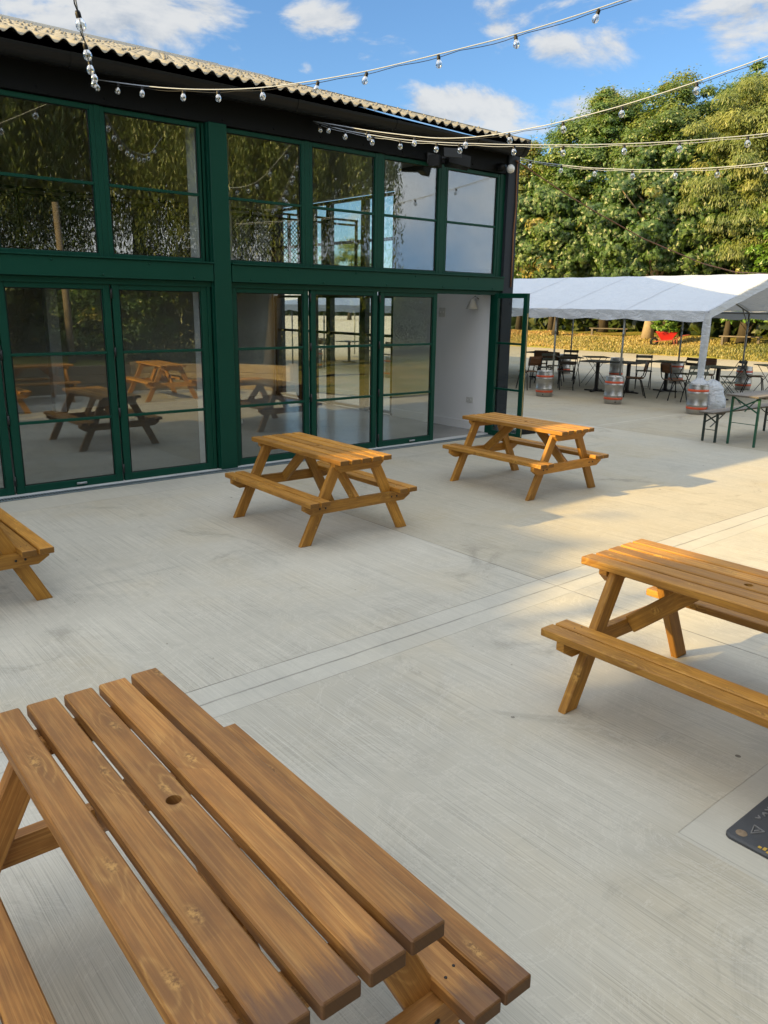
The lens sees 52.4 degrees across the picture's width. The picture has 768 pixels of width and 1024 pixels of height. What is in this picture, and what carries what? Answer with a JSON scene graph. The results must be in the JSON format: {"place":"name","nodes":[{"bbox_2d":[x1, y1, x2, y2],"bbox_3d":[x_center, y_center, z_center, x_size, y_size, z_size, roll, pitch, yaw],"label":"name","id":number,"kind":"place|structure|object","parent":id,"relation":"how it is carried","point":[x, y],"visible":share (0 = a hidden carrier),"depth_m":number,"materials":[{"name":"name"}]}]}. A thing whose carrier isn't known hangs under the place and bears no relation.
{"place":"outdoors","nodes":[
{"label":"outdoors","id":0,"kind":"place"},
{"bbox_2d":[319,349,322,368],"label":"beer keg","id":1,"kind":"object","parent":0,"point":[320,359],"visible":0.3,"depth_m":24.97,"materials":[{"name":"metal"}]},
{"bbox_2d":[319,338,335,360],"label":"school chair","id":2,"kind":"object","parent":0,"point":[320,341],"visible":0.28,"depth_m":27.94,"materials":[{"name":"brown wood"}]},
{"bbox_2d":[285,316,390,337],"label":"gravel yard","id":3,"kind":"structure","parent":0,"point":[343,324],"depth_m":81.61,"materials":[{"name":"beige gravel"}]},
{"bbox_2d":[318,236,370,319],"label":"broadleaf tree","id":4,"kind":"object","parent":3,"relation":"on","point":[347,257],"visible":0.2,"depth_m":102.23,"materials":[{"name":"green plant"}]},
{"bbox_2d":[0,332,767,1023],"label":"concrete yard","id":5,"kind":"structure","parent":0,"point":[382,680],"depth_m":4.34,"materials":[{"name":"grey concrete"}]},
{"bbox_2d":[0,508,54,600],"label":"picnic table","id":6,"kind":"object","parent":5,"relation":"on","point":[23,548],"visible":1,"depth_m":5.27,"materials":[{"name":"brown wood"}]},
{"bbox_2d":[0,434,493,502],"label":"drain channel","id":7,"kind":"object","parent":5,"relation":"on","point":[163,478],"visible":0.73,"depth_m":9.15,"materials":[{"name":"black plastic"}]},
{"bbox_2d":[0,668,530,1023],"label":"picnic table","id":8,"kind":"object","parent":5,"relation":"on","point":[371,911],"visible":1,"depth_m":1.88,"materials":[{"name":"brown wood"}]},
{"bbox_2d":[0,14,530,498],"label":"glazed hall","id":9,"kind":"structure","parent":5,"relation":"on","point":[150,276],"depth_m":11.95,"materials":[{"name":"green paint"}]},
{"bbox_2d":[0,362,14,496],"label":"glazed door","id":10,"kind":"structure","parent":9,"relation":"in","point":[8,490],"depth_m":8.05,"materials":[{"name":"green paint"}]},
{"bbox_2d":[0,89,103,255],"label":"window","id":11,"kind":"structure","parent":9,"relation":"in","point":[94,182],"depth_m":7.92,"materials":[{"name":"green paint"}]},
{"bbox_2d":[0,281,122,493],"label":"glazed door","id":12,"kind":"structure","parent":9,"relation":"in","point":[6,355],"depth_m":8.25,"materials":[{"name":"green paint"}]},
{"bbox_2d":[73,0,99,90],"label":"festoon lights","id":13,"kind":"object","parent":9,"relation":"hanging from","point":[85,45],"visible":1,"depth_m":5.18,"materials":[{"name":"clear plastic"}]},
{"bbox_2d":[99,106,205,261],"bbox_3d":[-2.493,-3.518,8.496,1.134,1.466,0.060,-11,19,-38],"label":"window","id":14,"kind":"structure","parent":9,"relation":"in","point":[102,110],"depth_m":8.42,"materials":[{"name":"green paint"}]},
{"bbox_2d":[110,284,213,479],"bbox_3d":[-2.532,-1.493,9.009,1.150,2.166,0.081,-11,19,-38],"label":"glazed door","id":15,"kind":"structure","parent":9,"relation":"in","point":[115,289],"depth_m":8.95,"materials":[{"name":"green paint"}]},
{"bbox_2d":[226,128,305,266],"bbox_3d":[-1.432,-3.729,9.354,1.126,1.466,0.060,-11,19,-38],"label":"window","id":16,"kind":"structure","parent":9,"relation":"in","point":[301,205],"depth_m":9.52,"materials":[{"name":"green paint"}]},
{"bbox_2d":[235,288,309,464],"bbox_3d":[-1.431,-1.712,9.898,1.143,2.166,0.081,-11,19,-38],"label":"glazed door","id":17,"kind":"structure","parent":9,"relation":"in","point":[304,347],"depth_m":10.00,"materials":[{"name":"green paint"}]},
{"bbox_2d":[308,290,377,448],"bbox_3d":[-0.548,-1.888,10.612,1.136,2.166,0.081,-11,19,-38],"label":"glazed door","id":18,"kind":"structure","parent":9,"relation":"in","point":[312,294],"depth_m":10.49,"materials":[{"name":"green paint"}]},
{"bbox_2d":[309,142,377,269],"bbox_3d":[-0.525,-3.909,10.086,1.090,1.466,0.060,-11,19,-38],"label":"window","id":19,"kind":"structure","parent":9,"relation":"in","point":[374,156],"depth_m":10.10,"materials":[{"name":"green paint"}]},
{"bbox_2d":[97,0,630,101],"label":"festoon lights","id":20,"kind":"object","parent":9,"relation":"hanging from","point":[262,90],"visible":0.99,"depth_m":6.90,"materials":[{"name":"white plastic"}]},
{"bbox_2d":[376,292,437,446],"bbox_3d":[0.331,-2.062,11.321,1.109,2.166,0.084,-11,19,-38],"label":"glazed door","id":21,"kind":"structure","parent":9,"relation":"in","point":[380,442],"depth_m":11.28,"materials":[{"name":"green paint"}]},
{"bbox_2d":[381,154,440,272],"bbox_3d":[0.362,-4.086,10.803,1.077,1.466,0.060,-11,19,-38],"label":"window","id":22,"kind":"structure","parent":9,"relation":"in","point":[436,221],"depth_m":10.83,"materials":[{"name":"green paint"}]},
{"bbox_2d":[439,308,445,316],"bbox_3d":[0.980,-3.367,13.143,0.021,0.150,0.150,-11,19,-38],"label":"light switch","id":23,"kind":"object","parent":9,"relation":"attached to","point":[442,312],"visible":1,"depth_m":13.14,"materials":[{"name":"white plastic"}]},
{"bbox_2d":[426,147,470,170],"bbox_3d":[0.887,-4.792,10.598,0.610,0.231,0.397,1,15,-1],"label":"wall speaker","id":24,"kind":"object","parent":9,"relation":"attached to","point":[452,158],"depth_m":10.58,"materials":[{"name":"black plastic"}]},
{"bbox_2d":[466,397,472,402],"bbox_3d":[1.420,-1.865,12.969,0.021,0.090,0.150,-11,19,-38],"label":"wall socket","id":25,"kind":"object","parent":9,"relation":"attached to","point":[469,399],"depth_m":12.96,"materials":[{"name":"white plastic"}]},
{"bbox_2d":[443,167,499,275],"bbox_3d":[1.284,-4.270,11.548,1.130,1.466,0.060,-11,19,-38],"label":"window","id":26,"kind":"structure","parent":9,"relation":"in","point":[497,176],"depth_m":11.65,"materials":[{"name":"green paint"}]},
{"bbox_2d":[466,296,478,308],"bbox_3d":[1.409,-3.337,12.415,0.204,0.208,0.204,2,15,5],"label":"wall lamp","id":27,"kind":"object","parent":9,"relation":"attached to","point":[472,304],"visible":1,"depth_m":12.37,"materials":[{"name":"white plastic"}]},
{"bbox_2d":[497,163,514,172],"bbox_3d":[1.798,-5.085,11.537,0.277,0.152,0.131,9,17,28],"label":"security camera","id":28,"kind":"object","parent":9,"relation":"attached to","point":[501,167],"visible":1,"depth_m":11.50,"materials":[{"name":"white plastic"}]},
{"bbox_2d":[488,293,529,437],"bbox_3d":[1.925,-2.247,12.094,0.058,2.200,0.665,-11,19,-38],"label":"glazed door","id":29,"kind":"structure","parent":9,"relation":"in","point":[526,296],"depth_m":12.03,"materials":[{"name":"green paint"}]},
{"bbox_2d":[510,160,517,286],"bbox_3d":[2.005,-4.412,11.993,0.042,1.840,0.027,-11,19,-38],"label":"drainpipe","id":30,"kind":"object","parent":9,"relation":"attached to","point":[514,225],"visible":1,"depth_m":11.99,"materials":[{"name":"black metal"}]},
{"bbox_2d":[313,56,767,148],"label":"festoon lights","id":31,"kind":"object","parent":9,"relation":"hanging from","point":[563,123],"visible":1,"depth_m":7.80,"materials":[{"name":"white plastic"}]},
{"bbox_2d":[316,122,767,155],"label":"festoon lights","id":32,"kind":"object","parent":9,"relation":"hanging from","point":[679,143],"visible":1,"depth_m":8.54,"materials":[{"name":"white plastic"}]},
{"bbox_2d":[515,160,767,273],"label":"guy cable","id":33,"kind":"object","parent":9,"relation":"attached to","point":[631,231],"visible":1,"depth_m":13.59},
{"bbox_2d":[521,158,767,178],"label":"festoon lights","id":34,"kind":"object","parent":9,"relation":"hanging from","point":[675,171],"visible":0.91,"depth_m":9.88,"materials":[{"name":"white plastic"}]},
{"bbox_2d":[225,432,416,547],"bbox_3d":[-0.618,-0.264,7.330,1.171,0.735,1.522,-11,19,-37],"label":"picnic table","id":35,"kind":"object","parent":5,"relation":"on","point":[343,463],"visible":1,"depth_m":7.06,"materials":[{"name":"brown wood"}]},
{"bbox_2d":[335,340,358,362],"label":"cafe table","id":36,"kind":"object","parent":5,"relation":"on","point":[349,343],"visible":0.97,"depth_m":27.77,"materials":[{"name":"black metal"}]},
{"bbox_2d":[510,428,535,434],"bbox_3d":[2.245,-1.397,12.704,0.520,0.255,0.140,-8,17,-31],"label":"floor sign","id":37,"kind":"object","parent":5,"relation":"on","point":[524,431],"visible":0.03,"depth_m":12.68,"materials":[{"name":"black plastic"}]},
{"bbox_2d":[442,412,608,500],"bbox_3d":[1.619,-0.685,9.045,1.171,0.735,1.522,-11,19,-37],"label":"picnic table","id":38,"kind":"object","parent":5,"relation":"on","point":[506,424],"visible":1,"depth_m":8.80,"materials":[{"name":"brown wood"}]},
{"bbox_2d":[285,274,767,409],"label":"marquee","id":39,"kind":"object","parent":5,"relation":"on","point":[705,299],"visible":0.46,"depth_m":17.77,"materials":[{"name":"fabric"}]},
{"bbox_2d":[516,356,542,389],"bbox_3d":[3.665,-3.508,19.631,0.455,0.834,0.522,-6,16,-24],"label":"school chair","id":40,"kind":"object","parent":5,"relation":"on","point":[535,360],"visible":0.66,"depth_m":19.39,"materials":[{"name":"brown wood"}]},
{"bbox_2d":[531,350,547,379],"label":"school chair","id":41,"kind":"object","parent":5,"relation":"on","point":[538,352],"visible":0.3,"depth_m":22.08,"materials":[{"name":"brown wood"}]},
{"bbox_2d":[535,370,553,396],"bbox_3d":[3.742,-2.997,18.169,0.412,0.590,0.412,6,16,19],"label":"beer keg","id":42,"kind":"object","parent":5,"relation":"on","point":[544,383],"visible":1,"depth_m":18.02,"materials":[{"name":"metal"}]},
{"bbox_2d":[534,353,556,382],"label":"folding chair","id":43,"kind":"object","parent":5,"relation":"on","point":[547,359],"visible":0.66,"depth_m":20.63,"materials":[{"name":"black metal"}]},
{"bbox_2d":[557,354,570,373],"bbox_3d":[5.691,-4.686,24.648,0.412,0.590,0.412,-11,19,-38],"label":"beer keg","id":44,"kind":"object","parent":5,"relation":"on","point":[566,367],"visible":0.33,"depth_m":24.49,"materials":[{"name":"metal"}]},
{"bbox_2d":[558,356,576,389],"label":"folding chair","id":45,"kind":"object","parent":5,"relation":"on","point":[568,362],"visible":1,"depth_m":19.46,"materials":[{"name":"black metal"}]},
{"bbox_2d":[560,350,578,379],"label":"folding chair","id":46,"kind":"object","parent":5,"relation":"on","point":[574,351],"visible":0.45,"depth_m":22.36,"materials":[{"name":"black metal"}]},
{"bbox_2d":[557,356,583,385],"bbox_3d":[4.940,-3.759,20.814,0.600,0.747,0.607,1,15,0],"label":"folding table","id":47,"kind":"object","parent":5,"relation":"on","point":[577,368],"visible":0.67,"depth_m":20.77,"materials":[{"name":"black metal"}]},
{"bbox_2d":[579,359,611,391],"bbox_3d":[5.293,-3.379,19.376,0.700,0.742,0.700,13,19,38],"label":"cafe table","id":48,"kind":"object","parent":5,"relation":"on","point":[597,362],"visible":0.91,"depth_m":19.33,"materials":[{"name":"black metal"}]},
{"bbox_2d":[581,356,610,383],"bbox_3d":[5.715,-3.830,21.126,0.607,0.747,0.600,0,15,-2],"label":"folding table","id":49,"kind":"object","parent":5,"relation":"on","point":[600,357],"visible":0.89,"depth_m":20.99,"materials":[{"name":"black metal"}]},
{"bbox_2d":[604,375,623,403],"bbox_3d":[4.988,-2.652,16.938,0.412,0.590,0.412,1,15,0],"label":"beer keg","id":50,"kind":"object","parent":5,"relation":"on","point":[613,390],"visible":1,"depth_m":16.79,"materials":[{"name":"metal"}]},
{"bbox_2d":[609,357,623,375],"bbox_3d":[6.951,-4.320,23.340,0.412,0.590,0.412,9,17,29],"label":"beer keg","id":51,"kind":"object","parent":5,"relation":"on","point":[614,369],"visible":0.62,"depth_m":23.20,"materials":[{"name":"metal"}]},
{"bbox_2d":[610,361,649,393],"bbox_3d":[5.969,-3.294,19.092,0.700,0.742,0.700,-13,20,-42],"label":"cafe table","id":52,"kind":"object","parent":5,"relation":"on","point":[628,371],"visible":0.77,"depth_m":19.02,"materials":[{"name":"black metal"}]},
{"bbox_2d":[623,361,648,397],"bbox_3d":[5.886,-3.118,18.285,0.522,0.834,0.455,4,15,12],"label":"school chair","id":53,"kind":"object","parent":5,"relation":"on","point":[644,370],"visible":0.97,"depth_m":18.19,"materials":[{"name":"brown wood"}]},
{"bbox_2d":[634,354,652,389],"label":"folding chair","id":54,"kind":"object","parent":5,"relation":"on","point":[644,356],"visible":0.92,"depth_m":20.34,"materials":[{"name":"black metal"}]},
{"bbox_2d":[541,539,767,727],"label":"picnic table","id":55,"kind":"object","parent":5,"relation":"on","point":[677,579],"visible":1,"depth_m":3.92,"materials":[{"name":"brown wood"}]},
{"bbox_2d":[649,360,686,391],"bbox_3d":[7.096,-3.412,19.600,0.700,0.742,0.700,14,20,40],"label":"cafe table","id":56,"kind":"object","parent":5,"relation":"on","point":[664,388],"visible":0.88,"depth_m":19.57,"materials":[{"name":"black metal"}]},
{"bbox_2d":[656,362,685,400],"bbox_3d":[6.621,-2.993,17.856,0.522,0.834,0.455,-3,15,-14],"label":"school chair","id":57,"kind":"object","parent":5,"relation":"on","point":[665,367],"visible":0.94,"depth_m":17.73,"materials":[{"name":"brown wood"}]},
{"bbox_2d":[668,363,683,383],"bbox_3d":[8.198,-3.918,21.896,0.412,0.590,0.412,3,15,10],"label":"beer keg","id":58,"kind":"object","parent":5,"relation":"on","point":[676,368],"visible":0.47,"depth_m":21.73,"materials":[{"name":"metal"}]},
{"bbox_2d":[671,357,698,392],"bbox_3d":[7.530,-3.425,19.494,0.526,0.854,0.420,-8,17,-29],"label":"folding chair","id":59,"kind":"object","parent":5,"relation":"on","point":[692,364],"visible":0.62,"depth_m":19.52,"materials":[{"name":"black metal"}]},
{"bbox_2d":[680,365,709,401],"bbox_3d":[6.786,-2.790,17.055,0.420,0.854,0.526,2,15,5],"label":"folding chair","id":60,"kind":"object","parent":5,"relation":"on","point":[707,368],"visible":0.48,"depth_m":16.79,"materials":[{"name":"black metal"}]},
{"bbox_2d":[686,383,708,414],"bbox_3d":[6.220,-2.247,15.481,0.412,0.590,0.412,-4,16,-19],"label":"beer keg","id":61,"kind":"object","parent":5,"relation":"on","point":[697,398],"visible":0.96,"depth_m":15.33,"materials":[{"name":"metal"}]},
{"bbox_2d":[696,358,716,378],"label":"school chair","id":62,"kind":"object","parent":5,"relation":"on","point":[711,361],"visible":0.49,"depth_m":19.60,"materials":[{"name":"brown wood"}]},
{"bbox_2d":[706,365,740,399],"bbox_3d":[7.690,-2.980,18.005,0.700,0.742,0.700,-11,19,-38],"label":"cafe table","id":63,"kind":"object","parent":5,"relation":"on","point":[718,370],"visible":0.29,"depth_m":17.91,"materials":[{"name":"black metal"}]},
{"bbox_2d":[699,403,767,442],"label":"beer garden bench","id":64,"kind":"object","parent":5,"relation":"on","point":[721,411],"visible":0.98,"depth_m":12.27,"materials":[{"name":"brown wood"}]},
{"bbox_2d":[720,360,747,392],"bbox_3d":[8.371,-3.233,18.816,0.526,0.854,0.420,1,15,0],"label":"folding chair","id":65,"kind":"object","parent":5,"relation":"on","point":[741,362],"visible":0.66,"depth_m":18.72,"materials":[{"name":"black metal"}]},
{"bbox_2d":[720,365,747,402],"bbox_3d":[7.690,-2.829,17.254,0.526,0.854,0.420,6,16,19],"label":"folding chair","id":66,"kind":"object","parent":5,"relation":"on","point":[743,373],"visible":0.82,"depth_m":17.15,"materials":[{"name":"black metal"}]},
{"bbox_2d":[735,366,752,389],"bbox_3d":[9.413,-3.506,20.413,0.412,0.590,0.412,-2,15,-10],"label":"beer keg","id":67,"kind":"object","parent":5,"relation":"on","point":[742,379],"visible":0.59,"depth_m":20.28,"materials":[{"name":"metal"}]},
{"bbox_2d":[726,796,767,858],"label":"rubber ramp","id":68,"kind":"structure","parent":5,"relation":"on","point":[749,830],"depth_m":3.08,"materials":[{"name":"black rubber"}]},
{"bbox_2d":[726,390,767,447],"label":"beer garden table","id":69,"kind":"object","parent":5,"relation":"on","point":[760,395],"visible":1,"depth_m":11.83,"materials":[{"name":"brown wood"}]},
{"bbox_2d":[740,360,763,392],"bbox_3d":[9.132,-3.328,19.264,0.522,0.834,0.455,6,16,19],"label":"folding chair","id":70,"kind":"object","parent":5,"relation":"on","point":[760,376],"visible":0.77,"depth_m":19.20,"materials":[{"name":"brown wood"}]},
{"bbox_2d":[754,364,767,389],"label":"folding table","id":71,"kind":"object","parent":5,"relation":"on","point":[766,365],"visible":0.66,"depth_m":18.96,"materials":[{"name":"black metal"}]},
{"bbox_2d":[0,0,767,267],"label":"sky","id":72,"kind":"structure","parent":0,"point":[501,87],"materials":[{"name":"blue"}]},
{"bbox_2d":[384,356,389,377],"bbox_3d":[0.192,-4.157,22.342,0.412,0.590,0.412,13,19,38],"label":"beer keg","id":73,"kind":"object","parent":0,"point":[386,366],"visible":0.43,"depth_m":22.20,"materials":[{"name":"metal"}]},
{"bbox_2d":[384,342,390,355],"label":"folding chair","id":74,"kind":"object","parent":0,"point":[387,347],"visible":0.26,"depth_m":25.52,"materials":[{"name":"black metal"}]},
{"bbox_2d":[546,352,563,381],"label":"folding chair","id":75,"kind":"object","parent":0,"point":[557,359],"visible":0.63,"depth_m":21.43,"materials":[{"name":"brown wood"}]},
{"bbox_2d":[510,329,767,361],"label":"lawn bank","id":76,"kind":"structure","parent":0,"point":[638,334],"depth_m":39.40,"materials":[{"name":"green plant"}]},
{"bbox_2d":[515,137,551,329],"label":"broadleaf tree","id":77,"kind":"object","parent":76,"relation":"on","point":[523,172],"visible":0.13,"depth_m":43.50,"materials":[{"name":"green plant"}]},
{"bbox_2d":[516,153,598,330],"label":"broadleaf tree","id":78,"kind":"object","parent":76,"relation":"on","point":[550,323],"visible":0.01,"depth_m":43.74,"materials":[{"name":"green plant"}]},
{"bbox_2d":[514,172,614,335],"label":"horse chestnut","id":79,"kind":"object","parent":76,"relation":"on","point":[549,244],"visible":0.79,"depth_m":40.12,"materials":[{"name":"green plant"}]},
{"bbox_2d":[589,328,627,335],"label":"timber bench","id":80,"kind":"object","parent":76,"relation":"on","point":[592,330],"visible":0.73,"depth_m":42.03,"materials":[{"name":"brown wood"}]},
{"bbox_2d":[519,81,702,331],"bbox_3d":[12.653,-16.471,42.692,10.911,12.916,10.719,-11,19,-38],"label":"broadleaf tree","id":81,"kind":"object","parent":76,"relation":"on","point":[600,129],"visible":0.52,"depth_m":39.64,"materials":[{"name":"green plant"}]},
{"bbox_2d":[511,195,767,337],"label":"undergrowth","id":82,"kind":"object","parent":76,"relation":"on","point":[759,328],"visible":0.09,"depth_m":44.17,"materials":[{"name":"green plant"}]},
{"bbox_2d":[570,135,745,338],"bbox_3d":[13.156,-12.927,37.551,7.449,9.061,8.599,-11,19,-38],"label":"horse chestnut","id":83,"kind":"object","parent":76,"relation":"on","point":[639,254],"visible":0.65,"depth_m":35.89,"materials":[{"name":"green plant"}]},
{"bbox_2d":[650,320,688,344],"bbox_3d":[13.402,-8.566,36.729,1.882,1.526,1.287,4,15,12],"label":"wheelbarrow planter","id":84,"kind":"object","parent":76,"relation":"on","point":[662,334],"visible":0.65,"depth_m":36.57,"materials":[{"name":"red paint"}]},
{"bbox_2d":[590,65,766,331],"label":"broadleaf tree","id":85,"kind":"object","parent":76,"relation":"on","point":[671,115],"visible":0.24,"depth_m":36.92,"materials":[{"name":"green plant"}]},
{"bbox_2d":[667,65,767,343],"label":"willow tree","id":86,"kind":"object","parent":76,"relation":"on","point":[743,111],"visible":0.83,"depth_m":33.13,"materials":[{"name":"green plant"}]},
{"bbox_2d":[669,155,767,342],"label":"horse chestnut","id":87,"kind":"object","parent":76,"relation":"on","point":[743,265],"visible":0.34,"depth_m":34.10,"materials":[{"name":"green plant"}]},
{"bbox_2d":[694,57,767,164],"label":"broadleaf tree","id":88,"kind":"object","parent":76,"relation":"on","point":[761,66],"visible":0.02,"depth_m":37.35,"materials":[{"name":"green plant"}]},
{"bbox_2d":[719,335,762,344],"bbox_3d":[16.164,-7.747,35.405,1.800,0.460,0.400,9,17,27],"label":"timber bench","id":89,"kind":"object","parent":76,"relation":"on","point":[723,336],"visible":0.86,"depth_m":35.18,"materials":[{"name":"brown wood"}]},
{"bbox_2d":[720,319,767,347],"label":"sapling","id":90,"kind":"object","parent":76,"relation":"on","point":[754,321],"visible":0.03,"depth_m":33.85,"materials":[{"name":"green plant"}]},
{"bbox_2d":[741,204,767,322],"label":"broadleaf tree","id":91,"kind":"object","parent":76,"relation":"on","point":[760,261],"visible":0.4,"depth_m":32.44,"materials":[{"name":"green plant"}]},
{"label":"ground","id":92,"kind":"structure","parent":0,"visible":0},
{"bbox_2d":[285,310,390,315],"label":"hedgerow","id":93,"kind":"object","parent":92,"relation":"on","point":[288,313],"visible":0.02,"depth_m":145.01,"materials":[{"name":"green plant"}]}
]}

